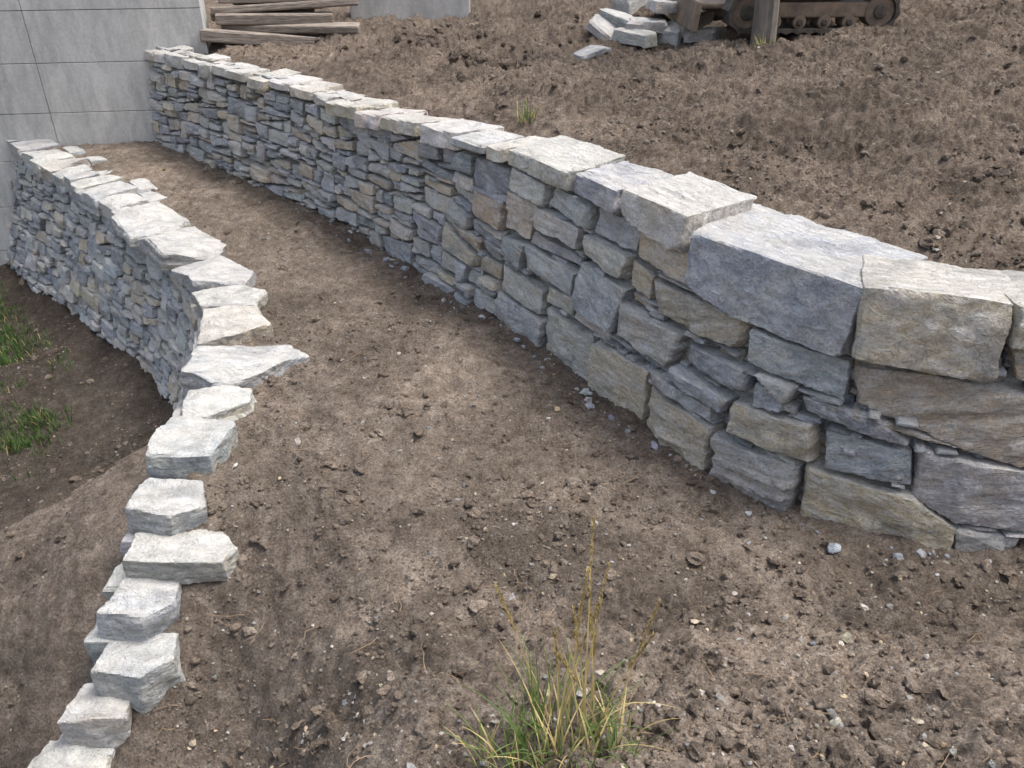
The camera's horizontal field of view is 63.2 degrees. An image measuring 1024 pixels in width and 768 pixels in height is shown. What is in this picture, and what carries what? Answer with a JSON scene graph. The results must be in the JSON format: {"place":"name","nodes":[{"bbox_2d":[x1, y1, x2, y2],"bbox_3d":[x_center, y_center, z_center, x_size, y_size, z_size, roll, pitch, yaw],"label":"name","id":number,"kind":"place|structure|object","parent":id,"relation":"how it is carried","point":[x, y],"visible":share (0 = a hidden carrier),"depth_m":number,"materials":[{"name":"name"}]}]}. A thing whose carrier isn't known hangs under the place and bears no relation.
{"place":"outdoors","nodes":[
{"label":"outdoors","id":0,"kind":"place"},
{"bbox_2d":[0,282,75,481],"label":"grass","id":1,"kind":"structure","parent":0,"point":[4,359],"depth_m":8.30,"materials":[{"name":"plant"}]},
{"bbox_2d":[0,0,1023,767],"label":"ground","id":2,"kind":"structure","parent":0,"point":[46,658],"depth_m":4.98,"materials":[{"name":"soil"}]},
{"bbox_2d":[17,0,211,49],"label":"concrete wall","id":3,"kind":"structure","parent":2,"relation":"on","point":[203,10],"depth_m":10.76,"materials":[{"name":"concrete"}]},
{"bbox_2d":[0,250,10,264],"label":"panel","id":4,"kind":"object","parent":3,"relation":"attached to","point":[3,255],"visible":0.1,"depth_m":11.84,"materials":[{"name":"concrete"}]},
{"bbox_2d":[0,207,15,249],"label":"panel","id":5,"kind":"object","parent":3,"relation":"attached to","point":[5,216],"visible":0.19,"depth_m":11.62,"materials":[{"name":"concrete"}]},
{"bbox_2d":[0,162,19,206],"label":"panel","id":6,"kind":"object","parent":3,"relation":"attached to","point":[7,172],"depth_m":11.32,"materials":[{"name":"concrete"}]},
{"bbox_2d":[0,0,20,10],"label":"panel","id":7,"kind":"object","parent":3,"relation":"attached to","point":[9,5],"visible":1,"depth_m":10.27,"materials":[{"name":"concrete"}]},
{"bbox_2d":[0,11,35,63],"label":"panel","id":8,"kind":"object","parent":3,"relation":"attached to","point":[15,46],"visible":1,"depth_m":10.47,"materials":[{"name":"concrete"}]},
{"bbox_2d":[0,63,49,113],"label":"panel","id":9,"kind":"object","parent":3,"relation":"attached to","point":[21,89],"visible":1,"depth_m":10.77,"materials":[{"name":"concrete"}]},
{"bbox_2d":[0,113,58,161],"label":"panel","id":10,"kind":"object","parent":3,"relation":"attached to","point":[27,127],"visible":0.57,"depth_m":11.02,"materials":[{"name":"concrete"}]},
{"bbox_2d":[37,61,156,112],"bbox_3d":[-5.019,-3.914,10.932,2.143,0.613,0.050,-4,31,-6],"label":"panel","id":11,"kind":"object","parent":3,"relation":"attached to","point":[95,86],"visible":0.58,"depth_m":10.86,"materials":[{"name":"concrete"}]},
{"bbox_2d":[51,110,157,145],"bbox_3d":[-5.019,-3.382,11.251,2.143,0.613,0.050,-4,31,-6],"label":"panel","id":12,"kind":"object","parent":3,"relation":"attached to","point":[91,128],"visible":0.34,"depth_m":11.12,"materials":[{"name":"concrete"}]},
{"bbox_2d":[19,0,200,9],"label":"panel","id":13,"kind":"object","parent":3,"relation":"attached to","point":[73,4],"visible":1,"depth_m":10.39,"materials":[{"name":"concrete"}]},
{"bbox_2d":[22,8,208,62],"bbox_3d":[-5.019,-4.445,10.612,2.143,0.613,0.050,-4,31,-6],"label":"panel","id":14,"kind":"object","parent":3,"relation":"attached to","point":[91,35],"visible":0.8,"depth_m":10.57,"materials":[{"name":"concrete"}]},
{"bbox_2d":[5,139,309,767],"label":"stone wall","id":15,"kind":"structure","parent":2,"relation":"on","point":[174,300],"depth_m":6.28,"materials":[{"name":"grey stone"}]},
{"bbox_2d":[200,0,360,45],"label":"wooden plank stack","id":16,"kind":"object","parent":2,"relation":"on","point":[276,22],"visible":0.91,"depth_m":10.90,"materials":[{"name":"brown wood"}]},
{"bbox_2d":[350,0,469,19],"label":"concrete kerb","id":17,"kind":"structure","parent":2,"relation":"on","point":[404,9],"depth_m":11.80,"materials":[{"name":"grey concrete"}]},
{"bbox_2d":[220,11,613,81],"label":"earth clumps","id":18,"kind":"object","parent":2,"relation":"on","point":[506,66],"visible":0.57,"depth_m":9.66,"materials":[{"name":"soil"}]},
{"bbox_2d":[0,6,1022,767],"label":"pebbles","id":19,"kind":"object","parent":2,"relation":"on","point":[846,636],"visible":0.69,"depth_m":4.19,"materials":[{"name":"stone"}]},
{"bbox_2d":[0,0,1023,767],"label":"soil clods","id":20,"kind":"object","parent":2,"relation":"on","point":[840,752],"visible":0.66,"depth_m":4.21,"materials":[{"name":"brown soil"}]},
{"bbox_2d":[513,99,545,122],"bbox_3d":[0.120,-2.325,7.038,0.272,0.204,0.342,-27,40,-37],"label":"weed plant","id":21,"kind":"object","parent":2,"relation":"on","point":[527,115],"visible":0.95,"depth_m":7.06,"materials":[{"name":"plant"}]},
{"bbox_2d":[439,516,678,767],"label":"grass tuft","id":22,"kind":"object","parent":2,"relation":"on","point":[520,739],"visible":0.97,"depth_m":2.66,"materials":[{"name":"grass"}]},
{"bbox_2d":[153,12,999,767],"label":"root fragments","id":23,"kind":"object","parent":2,"relation":"on","point":[593,550],"visible":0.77,"depth_m":4.20,"materials":[{"name":"brown plant"}]},
{"bbox_2d":[143,45,1023,551],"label":"stone wall","id":24,"kind":"structure","parent":2,"relation":"on","point":[749,347],"depth_m":4.88,"materials":[{"name":"grey stone"}]},
{"bbox_2d":[573,0,725,59],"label":"stone pile","id":25,"kind":"object","parent":2,"relation":"on","point":[618,22],"visible":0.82,"depth_m":9.83,"materials":[{"name":"grey stone"}]},
{"bbox_2d":[750,0,779,43],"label":"wooden post","id":26,"kind":"object","parent":2,"relation":"on","point":[765,19],"visible":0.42,"depth_m":8.93,"materials":[{"name":"brown wood"}]},
{"bbox_2d":[754,34,778,45],"bbox_3d":[2.696,-3.653,8.880,0.369,0.203,0.378,0,31,0],"label":"weed plant","id":27,"kind":"object","parent":2,"relation":"on","point":[757,42],"visible":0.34,"depth_m":8.91,"materials":[{"name":"plant"}]},
{"bbox_2d":[668,0,899,34],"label":"mini excavator","id":28,"kind":"object","parent":2,"relation":"on","point":[736,16],"visible":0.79,"depth_m":9.22,"materials":[{"name":"metal"}]}
]}

